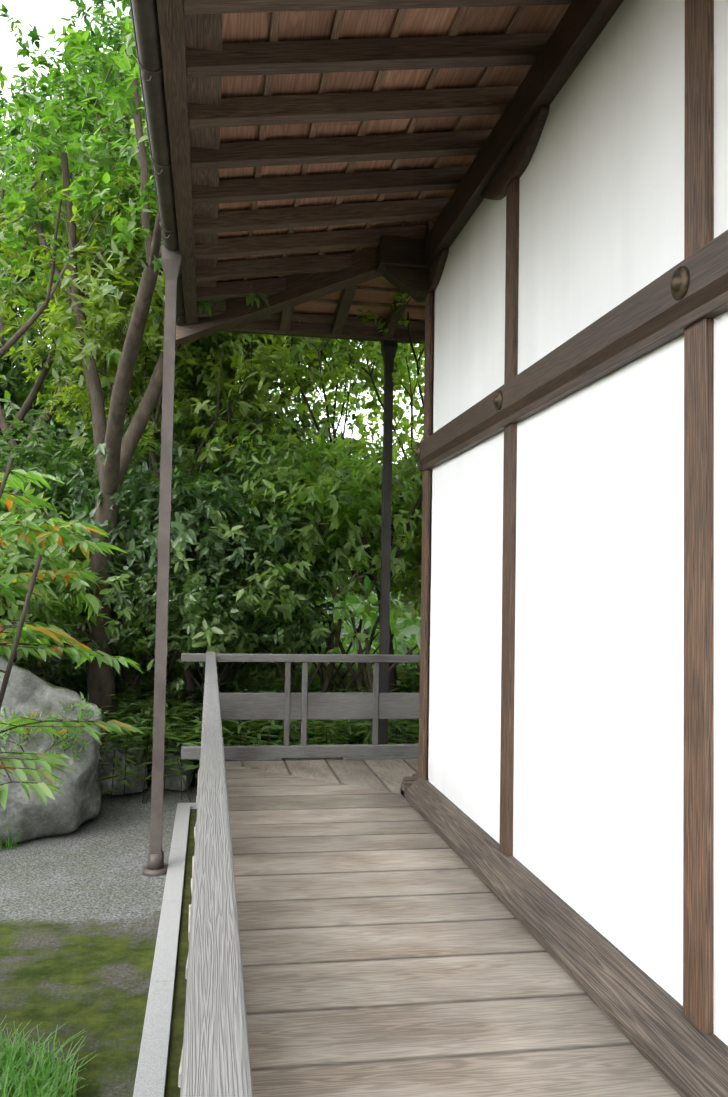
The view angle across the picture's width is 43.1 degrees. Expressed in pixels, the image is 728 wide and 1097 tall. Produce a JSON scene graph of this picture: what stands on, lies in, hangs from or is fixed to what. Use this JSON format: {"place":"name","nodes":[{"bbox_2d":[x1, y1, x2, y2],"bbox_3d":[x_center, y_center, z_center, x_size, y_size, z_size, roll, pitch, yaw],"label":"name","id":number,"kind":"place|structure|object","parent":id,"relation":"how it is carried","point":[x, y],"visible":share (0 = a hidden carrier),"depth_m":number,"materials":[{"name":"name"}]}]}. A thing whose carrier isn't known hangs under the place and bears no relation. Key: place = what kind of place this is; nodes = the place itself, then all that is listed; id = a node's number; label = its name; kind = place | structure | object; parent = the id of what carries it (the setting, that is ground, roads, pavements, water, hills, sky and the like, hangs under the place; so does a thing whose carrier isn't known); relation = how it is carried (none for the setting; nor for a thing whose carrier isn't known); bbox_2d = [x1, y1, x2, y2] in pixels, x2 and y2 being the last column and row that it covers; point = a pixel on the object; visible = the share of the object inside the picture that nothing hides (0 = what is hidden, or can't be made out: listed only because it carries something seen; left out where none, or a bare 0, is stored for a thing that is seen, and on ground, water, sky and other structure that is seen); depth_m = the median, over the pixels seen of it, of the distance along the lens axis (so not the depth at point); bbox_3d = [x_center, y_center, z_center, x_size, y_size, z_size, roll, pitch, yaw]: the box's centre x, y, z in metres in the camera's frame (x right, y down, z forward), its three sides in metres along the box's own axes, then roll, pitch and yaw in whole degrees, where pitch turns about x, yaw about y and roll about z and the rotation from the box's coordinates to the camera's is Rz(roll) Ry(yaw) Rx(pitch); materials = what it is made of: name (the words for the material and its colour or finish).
{"place":"outdoors","nodes":[
{"label":"outdoors","id":0,"kind":"place"},
{"bbox_2d":[0,1015,97,1096],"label":"grass","id":1,"kind":"structure","parent":0,"point":[14,1082],"depth_m":3.66,"materials":[{"name":"green plant"}]},
{"bbox_2d":[165,809,196,1096],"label":"gutter moss","id":2,"kind":"object","parent":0,"point":[172,1088],"visible":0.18,"depth_m":4.67,"materials":[{"name":"green plant"}]},
{"bbox_2d":[0,623,418,1096],"bbox_3d":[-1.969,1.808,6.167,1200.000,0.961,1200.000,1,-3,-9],"label":"ground","id":3,"kind":"structure","parent":0,"point":[80,909],"depth_m":5.30,"materials":[{"name":"grey gravel"}]},
{"bbox_2d":[0,822,29,851],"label":"grass","id":4,"kind":"structure","parent":3,"relation":"on","point":[10,844],"depth_m":6.99,"materials":[{"name":"green plant"}]},
{"bbox_2d":[0,315,85,466],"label":"tree","id":5,"kind":"object","parent":3,"relation":"on","point":[18,376],"depth_m":16.88,"materials":[{"name":"green plant"}]},
{"bbox_2d":[4,654,87,700],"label":"shrub tree","id":6,"kind":"object","parent":3,"relation":"on","point":[49,677],"visible":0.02,"depth_m":10.06,"materials":[{"name":"green plant"}]},
{"bbox_2d":[0,494,93,518],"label":"understory tree","id":7,"kind":"object","parent":3,"relation":"on","point":[91,503],"visible":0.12,"depth_m":9.33,"materials":[{"name":"green plant"}]},
{"bbox_2d":[15,332,85,630],"bbox_3d":[-8.533,-1.844,26.068,8.705,8.692,7.374,1,-3,-9],"label":"tree","id":8,"kind":"object","parent":3,"relation":"on","point":[62,368],"depth_m":25.73,"materials":[{"name":"green plant"}]},
{"bbox_2d":[0,656,101,845],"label":"rock","id":9,"kind":"object","parent":3,"relation":"on","point":[75,807],"visible":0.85,"depth_m":7.37,"materials":[{"name":"grey stone"}]},
{"bbox_2d":[0,692,108,764],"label":"pieris shrub","id":10,"kind":"object","parent":3,"relation":"on","point":[5,736],"depth_m":7.28,"materials":[{"name":"green plant"}]},
{"bbox_2d":[0,165,127,384],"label":"tree","id":11,"kind":"object","parent":3,"relation":"on","point":[37,304],"depth_m":19.56,"materials":[{"name":"green plant"}]},
{"bbox_2d":[5,539,124,673],"bbox_3d":[-3.691,1.142,9.376,2.509,2.699,3.836,1,-3,-9],"label":"shrub","id":12,"kind":"object","parent":3,"relation":"on","point":[36,660],"depth_m":9.49,"materials":[{"name":"green plant"}]},
{"bbox_2d":[0,457,145,809],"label":"maple","id":13,"kind":"object","parent":3,"relation":"on","point":[32,530],"depth_m":3.04,"materials":[{"name":"green plant"}]},
{"bbox_2d":[0,0,151,348],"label":"tall tree","id":14,"kind":"object","parent":3,"relation":"on","point":[53,49],"depth_m":14.44,"materials":[{"name":"green plant"}]},
{"bbox_2d":[0,74,152,375],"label":"tree","id":15,"kind":"object","parent":3,"relation":"on","point":[1,115],"depth_m":21.08,"materials":[{"name":"green plant"}]},
{"bbox_2d":[0,481,155,669],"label":"maple","id":16,"kind":"object","parent":3,"relation":"on","point":[53,604],"depth_m":8.01,"materials":[{"name":"green plant"}]},
{"bbox_2d":[0,0,155,460],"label":"tall tree","id":17,"kind":"object","parent":3,"relation":"on","point":[115,39],"depth_m":11.34,"materials":[{"name":"green plant"}]},
{"bbox_2d":[0,25,161,366],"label":"laurel tree","id":18,"kind":"object","parent":3,"relation":"on","point":[22,196],"depth_m":9.25,"materials":[{"name":"green plant"}]},
{"bbox_2d":[97,759,102,784],"bbox_3d":[-2.924,2.136,8.799,0.959,0.473,0.812,-1,-4,44],"label":"rock","id":19,"kind":"object","parent":3,"relation":"on","point":[99,771],"visible":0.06,"depth_m":8.74,"materials":[{"name":"grey stone"}]},
{"bbox_2d":[0,0,224,667],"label":"tree","id":20,"kind":"object","parent":3,"relation":"on","point":[4,101],"depth_m":16.36,"materials":[{"name":"green plant"}]},
{"bbox_2d":[32,637,202,733],"bbox_3d":[-2.879,1.700,10.808,2.322,1.562,2.400,1,-3,-9],"label":"shrub tree","id":21,"kind":"object","parent":3,"relation":"on","point":[146,677],"depth_m":10.49,"materials":[{"name":"green plant"}]},
{"bbox_2d":[0,390,239,609],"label":"understory tree","id":22,"kind":"object","parent":3,"relation":"on","point":[31,451],"depth_m":10.11,"materials":[{"name":"green plant"}]},
{"bbox_2d":[99,739,147,794],"bbox_3d":[-2.364,2.102,8.967,0.518,0.487,0.468,1,-3,-9],"label":"rock","id":23,"kind":"object","parent":3,"relation":"on","point":[106,784],"visible":0.71,"depth_m":8.85,"materials":[{"name":"grey stone"}]},
{"bbox_2d":[0,0,268,749],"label":"laurel tree","id":24,"kind":"object","parent":3,"relation":"on","point":[112,471],"depth_m":9.14,"materials":[{"name":"plant"}]},
{"bbox_2d":[86,688,202,777],"bbox_3d":[-2.739,1.982,9.975,2.188,0.874,1.856,1,-3,-9],"label":"sasa plant","id":25,"kind":"object","parent":3,"relation":"on","point":[176,702],"depth_m":9.85,"materials":[{"name":"green plant"}]},
{"bbox_2d":[72,615,228,675],"bbox_3d":[-2.870,1.398,13.383,2.870,1.971,2.726,1,-3,-9],"label":"shrub","id":26,"kind":"object","parent":3,"relation":"on","point":[134,646],"depth_m":12.86,"materials":[{"name":"green plant"}]},
{"bbox_2d":[0,348,313,653],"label":"tree","id":27,"kind":"object","parent":3,"relation":"on","point":[30,416],"depth_m":16.95,"materials":[{"name":"green plant"}]},
{"bbox_2d":[142,245,181,875],"bbox_3d":[-1.436,0.058,6.614,0.187,4.486,0.190,1,-3,-9],"label":"post","id":28,"kind":"object","parent":3,"relation":"on","point":[172,267],"visible":0.88,"depth_m":6.57,"materials":[{"name":"wood"}]},
{"bbox_2d":[133,803,196,1096],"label":"stone curb","id":29,"kind":"structure","parent":3,"relation":"on","point":[151,1074],"depth_m":4.68,"materials":[{"name":"grey stone"}]},
{"bbox_2d":[0,169,336,430],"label":"tree","id":30,"kind":"object","parent":3,"relation":"on","point":[312,390],"depth_m":24.74,"materials":[{"name":"green plant"}]},
{"bbox_2d":[164,751,193,790],"bbox_3d":[-1.903,2.196,9.197,0.412,0.358,0.459,1,-3,-9],"label":"rock","id":31,"kind":"object","parent":3,"relation":"on","point":[172,782],"visible":0.67,"depth_m":9.04,"materials":[{"name":"grey stone"}]},
{"bbox_2d":[7,441,380,761],"bbox_3d":[-2.294,0.690,10.421,5.068,3.708,4.944,1,-3,-9],"label":"shrub","id":32,"kind":"object","parent":3,"relation":"on","point":[137,489],"depth_m":9.50,"materials":[{"name":"green plant"}]},
{"bbox_2d":[78,510,338,698],"bbox_3d":[-1.831,0.961,10.201,3.476,3.198,4.178,1,-3,-9],"label":"shrub","id":33,"kind":"object","parent":3,"relation":"on","point":[196,606],"depth_m":9.46,"materials":[{"name":"green plant"}]},
{"bbox_2d":[0,130,423,745],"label":"tree","id":34,"kind":"object","parent":3,"relation":"on","point":[266,363],"depth_m":10.24,"materials":[{"name":"green plant"}]},
{"bbox_2d":[46,349,382,578],"bbox_3d":[-1.781,-0.049,12.916,5.457,4.901,5.513,1,-3,-9],"label":"understory tree","id":35,"kind":"object","parent":3,"relation":"on","point":[205,421],"depth_m":11.50,"materials":[{"name":"green plant"}]},
{"bbox_2d":[66,574,420,673],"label":"shrub leaves","id":36,"kind":"object","parent":3,"relation":"on","point":[406,637],"visible":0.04,"depth_m":21.66,"materials":[{"name":"green plant"}]},
{"bbox_2d":[70,410,421,741],"bbox_3d":[-1.234,0.494,10.894,4.615,4.310,5.008,1,-3,-9],"label":"shrub","id":37,"kind":"object","parent":3,"relation":"on","point":[280,476],"depth_m":9.85,"materials":[{"name":"green plant"}]},
{"bbox_2d":[98,676,418,804],"bbox_3d":[-0.067,1.950,9.856,5.896,1.033,2.674,1,-3,-9],"label":"hedge","id":38,"kind":"object","parent":3,"relation":"on","point":[319,736],"depth_m":9.13,"materials":[{"name":"green plant"}]},
{"bbox_2d":[171,620,351,735],"bbox_3d":[-1.522,1.574,11.438,3.093,1.969,2.237,1,-3,-9],"label":"shrub tree","id":39,"kind":"object","parent":3,"relation":"on","point":[245,672],"depth_m":10.97,"materials":[{"name":"green plant"}]},
{"bbox_2d":[130,119,424,743],"bbox_3d":[0.133,-1.179,11.457,5.833,7.760,9.149,1,-3,-9],"label":"maple tree","id":40,"kind":"object","parent":3,"relation":"on","point":[358,356],"depth_m":11.44,"materials":[{"name":"green plant"}]},
{"bbox_2d":[183,428,422,743],"bbox_3d":[-0.223,0.623,11.026,5.860,4.115,3.812,0,-3,13],"label":"understory tree","id":41,"kind":"object","parent":3,"relation":"on","point":[336,522],"depth_m":10.23,"materials":[{"name":"green plant"}]},
{"bbox_2d":[244,504,379,739],"bbox_3d":[-0.295,0.993,11.034,3.634,3.354,2.616,0,-3,28],"label":"shrub","id":42,"kind":"object","parent":3,"relation":"on","point":[320,672],"depth_m":11.01,"materials":[{"name":"green plant"}]},
{"bbox_2d":[286,614,357,670],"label":"shrub","id":43,"kind":"object","parent":3,"relation":"on","point":[322,646],"visible":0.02,"depth_m":12.99,"materials":[{"name":"green plant"}]},
{"bbox_2d":[280,418,418,531],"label":"tree","id":44,"kind":"object","parent":3,"relation":"on","point":[372,438],"depth_m":43.15,"materials":[{"name":"green plant"}]},
{"bbox_2d":[297,647,419,743],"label":"shrub tree","id":45,"kind":"object","parent":3,"relation":"on","point":[347,679],"depth_m":11.71,"materials":[{"name":"green plant"}]},
{"bbox_2d":[322,556,418,610],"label":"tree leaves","id":46,"kind":"object","parent":3,"relation":"on","point":[364,589],"depth_m":46.75,"materials":[{"name":"green plant"}]},
{"bbox_2d":[325,436,421,612],"bbox_3d":[0.048,-0.306,36.127,11.474,8.295,9.038,1,-3,-9],"label":"tree","id":47,"kind":"object","parent":3,"relation":"on","point":[398,528],"depth_m":36.57,"materials":[{"name":"green plant"}]},
{"bbox_2d":[338,649,419,678],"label":"shrub","id":48,"kind":"object","parent":3,"relation":"on","point":[398,664],"depth_m":13.97,"materials":[{"name":"green plant"}]},
{"bbox_2d":[351,572,420,628],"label":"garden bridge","id":49,"kind":"structure","parent":3,"relation":"on","point":[402,601],"depth_m":38.42,"materials":[{"name":"wood"}]},
{"bbox_2d":[352,422,422,617],"bbox_3d":[1.601,0.565,10.799,4.424,4.271,4.329,1,-3,-9],"label":"understory tree","id":50,"kind":"object","parent":3,"relation":"on","point":[414,545],"depth_m":10.51,"materials":[{"name":"green plant"}]},
{"bbox_2d":[378,340,397,743],"bbox_3d":[0.208,0.190,8.877,0.187,4.486,0.190,1,-3,-9],"label":"post","id":51,"kind":"object","parent":3,"relation":"on","point":[388,349],"visible":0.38,"depth_m":8.86,"materials":[{"name":"wood"}]},
{"bbox_2d":[375,436,421,613],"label":"understory tree","id":52,"kind":"object","parent":3,"relation":"on","point":[402,531],"depth_m":13.33,"materials":[{"name":"green plant"}]},
{"bbox_2d":[399,663,419,739],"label":"shrub tree","id":53,"kind":"object","parent":3,"relation":"on","point":[404,689],"visible":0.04,"depth_m":11.81,"materials":[{"name":"green plant"}]},
{"bbox_2d":[407,594,420,672],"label":"shrub","id":54,"kind":"object","parent":3,"relation":"on","point":[418,599],"depth_m":10.28,"materials":[{"name":"green plant"}]},
{"bbox_2d":[178,760,680,1096],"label":"veranda floor","id":55,"kind":"structure","parent":3,"relation":"on","point":[391,946],"depth_m":3.72,"materials":[{"name":"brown wood"}]},
{"bbox_2d":[400,773,727,1096],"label":"sill board","id":56,"kind":"object","parent":55,"relation":"on","point":[682,1054],"visible":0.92,"depth_m":3.61,"materials":[{"name":"brown wood"}]},
{"bbox_2d":[427,0,727,1045],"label":"wall","id":57,"kind":"structure","parent":3,"relation":"on","point":[599,704],"depth_m":3.97,"materials":[{"name":"white paint"}]},
{"bbox_2d":[376,0,623,302],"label":"building beams","id":58,"kind":"structure","parent":57,"relation":"attached to","point":[413,268],"depth_m":5.09,"materials":[{"name":"brown wood"}]},
{"bbox_2d":[176,0,571,344],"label":"roof rafters","id":59,"kind":"object","parent":58,"relation":"on","point":[310,278],"visible":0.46,"depth_m":5.44,"materials":[{"name":"brown wood"}]},
{"bbox_2d":[157,0,424,342],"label":"eave fascia board","id":60,"kind":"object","parent":59,"relation":"attached to","point":[180,31],"depth_m":5.30,"materials":[{"name":"brown wood"}]},
{"bbox_2d":[129,0,423,343],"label":"roof gutter","id":61,"kind":"object","parent":60,"relation":"attached to","point":[144,15],"visible":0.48,"depth_m":4.83,"materials":[{"name":"metal"}]},
{"bbox_2d":[217,4,569,321],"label":"roof boards","id":62,"kind":"object","parent":59,"relation":"on","point":[317,25],"visible":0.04,"depth_m":4.97,"materials":[{"name":"brown wood"}]},
{"bbox_2d":[0,0,424,578],"label":"sky","id":63,"kind":"structure","parent":0,"point":[45,15],"materials":[{"name":"white"}]},
{"bbox_2d":[180,652,419,1096],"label":"veranda railing","id":64,"kind":"object","parent":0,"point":[216,1060],"visible":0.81,"depth_m":2.33,"materials":[{"name":"grey wood"}]},
{"bbox_2d":[225,757,418,793],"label":"veranda floor","id":65,"kind":"structure","parent":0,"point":[387,775],"depth_m":7.89,"materials":[{"name":"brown wood"}]},
{"bbox_2d":[348,557,403,572],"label":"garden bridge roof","id":66,"kind":"structure","parent":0,"point":[352,571],"depth_m":37.27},
{"bbox_2d":[243,6,527,309],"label":"roof battens","id":67,"kind":"object","parent":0,"point":[512,25],"depth_m":4.98,"materials":[{"name":"brown wood"}]},
{"bbox_2d":[418,0,713,1033],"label":"wall posts","id":68,"kind":"object","parent":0,"point":[698,610],"visible":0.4,"depth_m":3.08,"materials":[{"name":"brown wood"}]},
{"bbox_2d":[417,230,727,471],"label":"horizontal wall beam","id":69,"kind":"structure","parent":68,"relation":"attached to","point":[651,316],"depth_m":3.75,"materials":[{"name":"brown wood"}]},
{"bbox_2d":[415,266,689,459],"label":"brass nail covers","id":70,"kind":"object","parent":69,"relation":"attached to","point":[679,283],"visible":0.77,"depth_m":3.08,"materials":[{"name":"brown metal"}]}
]}

